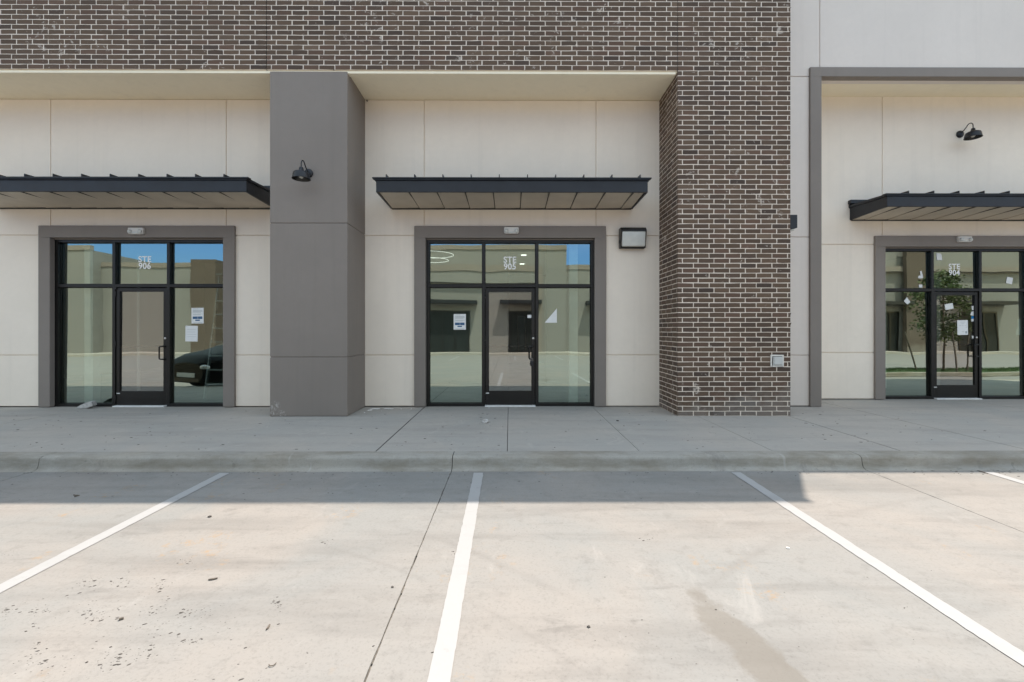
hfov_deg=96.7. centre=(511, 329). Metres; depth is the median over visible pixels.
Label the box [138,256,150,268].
suite lettering
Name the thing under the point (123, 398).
door
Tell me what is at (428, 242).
window frame
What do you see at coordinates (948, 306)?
paper scrap
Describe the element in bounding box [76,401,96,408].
concrete chunk
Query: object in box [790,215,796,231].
wedge wall light
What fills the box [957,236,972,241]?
emergency light
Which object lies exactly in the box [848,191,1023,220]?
metal awning
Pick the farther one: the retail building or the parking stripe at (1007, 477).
the retail building
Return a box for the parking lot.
[0,470,1023,681]
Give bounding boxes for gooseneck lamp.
[292,160,312,181]
[956,123,982,140]
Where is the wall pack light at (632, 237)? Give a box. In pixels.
[619,227,646,248]
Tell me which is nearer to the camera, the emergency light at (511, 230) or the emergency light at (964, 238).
the emergency light at (511, 230)
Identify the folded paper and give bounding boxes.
[545,309,556,322]
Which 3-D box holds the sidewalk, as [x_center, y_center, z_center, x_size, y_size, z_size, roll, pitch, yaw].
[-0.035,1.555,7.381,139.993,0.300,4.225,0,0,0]
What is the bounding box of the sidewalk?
[0,399,1023,451]
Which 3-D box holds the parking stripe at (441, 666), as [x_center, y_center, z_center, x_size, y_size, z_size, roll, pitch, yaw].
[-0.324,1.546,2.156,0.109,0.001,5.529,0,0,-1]
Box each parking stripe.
[0,473,228,592]
[427,473,482,681]
[731,472,1023,665]
[986,472,1023,483]
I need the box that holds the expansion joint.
[376,407,424,450]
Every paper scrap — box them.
[936,253,941,259]
[945,303,953,309]
[1006,277,1012,283]
[1016,319,1019,334]
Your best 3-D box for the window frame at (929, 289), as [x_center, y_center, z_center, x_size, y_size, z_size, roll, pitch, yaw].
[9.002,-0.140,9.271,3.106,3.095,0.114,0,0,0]
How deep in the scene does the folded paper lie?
8.42 m
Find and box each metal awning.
[0,174,269,208]
[372,174,651,209]
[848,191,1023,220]
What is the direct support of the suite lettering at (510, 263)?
attached to the retail building
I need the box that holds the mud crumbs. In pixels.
[2,470,1019,680]
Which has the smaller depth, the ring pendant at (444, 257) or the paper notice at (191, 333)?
the paper notice at (191, 333)
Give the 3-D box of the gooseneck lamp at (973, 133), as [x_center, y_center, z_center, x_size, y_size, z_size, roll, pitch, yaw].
[9.008,-3.909,8.958,0.274,0.318,0.407,0,0,0]
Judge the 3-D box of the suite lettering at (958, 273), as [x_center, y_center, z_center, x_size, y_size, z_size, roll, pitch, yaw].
[9.018,-1.226,9.278,0.234,0.240,0.002,0,0,0]
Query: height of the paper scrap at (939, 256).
0.149 m
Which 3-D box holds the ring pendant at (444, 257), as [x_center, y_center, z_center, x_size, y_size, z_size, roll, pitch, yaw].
[-1.921,-1.976,10.885,1.054,0.637,1.054,0,0,0]
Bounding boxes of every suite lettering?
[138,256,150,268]
[504,257,515,268]
[949,264,959,274]
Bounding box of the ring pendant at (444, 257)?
[431,244,453,262]
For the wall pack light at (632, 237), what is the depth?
8.12 m
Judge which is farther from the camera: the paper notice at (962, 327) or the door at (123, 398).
the paper notice at (962, 327)
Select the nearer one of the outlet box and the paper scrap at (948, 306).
the outlet box
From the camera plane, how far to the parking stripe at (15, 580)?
3.37 m
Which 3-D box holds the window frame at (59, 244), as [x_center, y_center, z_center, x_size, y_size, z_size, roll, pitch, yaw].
[-6.782,-0.140,8.371,3.168,3.095,0.114,0,0,0]
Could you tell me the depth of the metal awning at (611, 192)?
7.40 m
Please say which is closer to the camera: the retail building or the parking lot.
the parking lot
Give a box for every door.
[112,287,166,406]
[485,287,534,406]
[934,291,981,399]
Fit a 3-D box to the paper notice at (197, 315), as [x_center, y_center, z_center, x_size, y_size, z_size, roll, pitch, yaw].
[-5.794,-0.258,8.386,0.225,0.290,0.003,-1,0,0]
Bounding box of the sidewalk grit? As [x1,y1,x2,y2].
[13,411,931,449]
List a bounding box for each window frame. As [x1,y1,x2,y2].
[54,240,222,406]
[426,240,593,405]
[886,249,1023,398]
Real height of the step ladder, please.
2.594 m
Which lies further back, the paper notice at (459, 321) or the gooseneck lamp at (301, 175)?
the paper notice at (459, 321)
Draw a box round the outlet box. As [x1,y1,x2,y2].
[770,355,783,366]
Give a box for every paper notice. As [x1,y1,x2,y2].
[185,326,197,341]
[191,308,203,323]
[454,314,465,329]
[957,320,967,334]
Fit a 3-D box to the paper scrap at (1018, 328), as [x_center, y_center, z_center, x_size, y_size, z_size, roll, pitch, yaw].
[10.347,-0.053,9.306,0.089,0.337,0.002,0,0,0]
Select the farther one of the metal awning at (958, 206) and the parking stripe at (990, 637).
the metal awning at (958, 206)
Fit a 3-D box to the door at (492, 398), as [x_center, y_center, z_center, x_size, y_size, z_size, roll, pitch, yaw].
[-0.045,0.313,8.375,0.945,2.186,0.187,0,0,0]
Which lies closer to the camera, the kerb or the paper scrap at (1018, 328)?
the kerb
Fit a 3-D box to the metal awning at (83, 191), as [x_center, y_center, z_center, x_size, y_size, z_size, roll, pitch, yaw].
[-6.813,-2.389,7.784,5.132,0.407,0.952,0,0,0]
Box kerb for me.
[0,451,1023,471]
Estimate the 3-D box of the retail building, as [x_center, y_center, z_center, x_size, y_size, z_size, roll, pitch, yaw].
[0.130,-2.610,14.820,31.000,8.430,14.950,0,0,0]
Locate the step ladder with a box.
[203,273,222,398]
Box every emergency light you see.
[127,228,144,234]
[504,227,518,233]
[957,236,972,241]
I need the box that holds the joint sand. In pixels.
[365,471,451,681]
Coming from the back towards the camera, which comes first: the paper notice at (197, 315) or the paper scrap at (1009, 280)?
the paper scrap at (1009, 280)
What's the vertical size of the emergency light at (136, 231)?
0.116 m
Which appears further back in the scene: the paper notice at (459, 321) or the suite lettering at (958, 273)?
the suite lettering at (958, 273)
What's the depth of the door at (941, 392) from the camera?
9.23 m
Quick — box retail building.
[0,0,1023,415]
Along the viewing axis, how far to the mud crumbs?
2.47 m

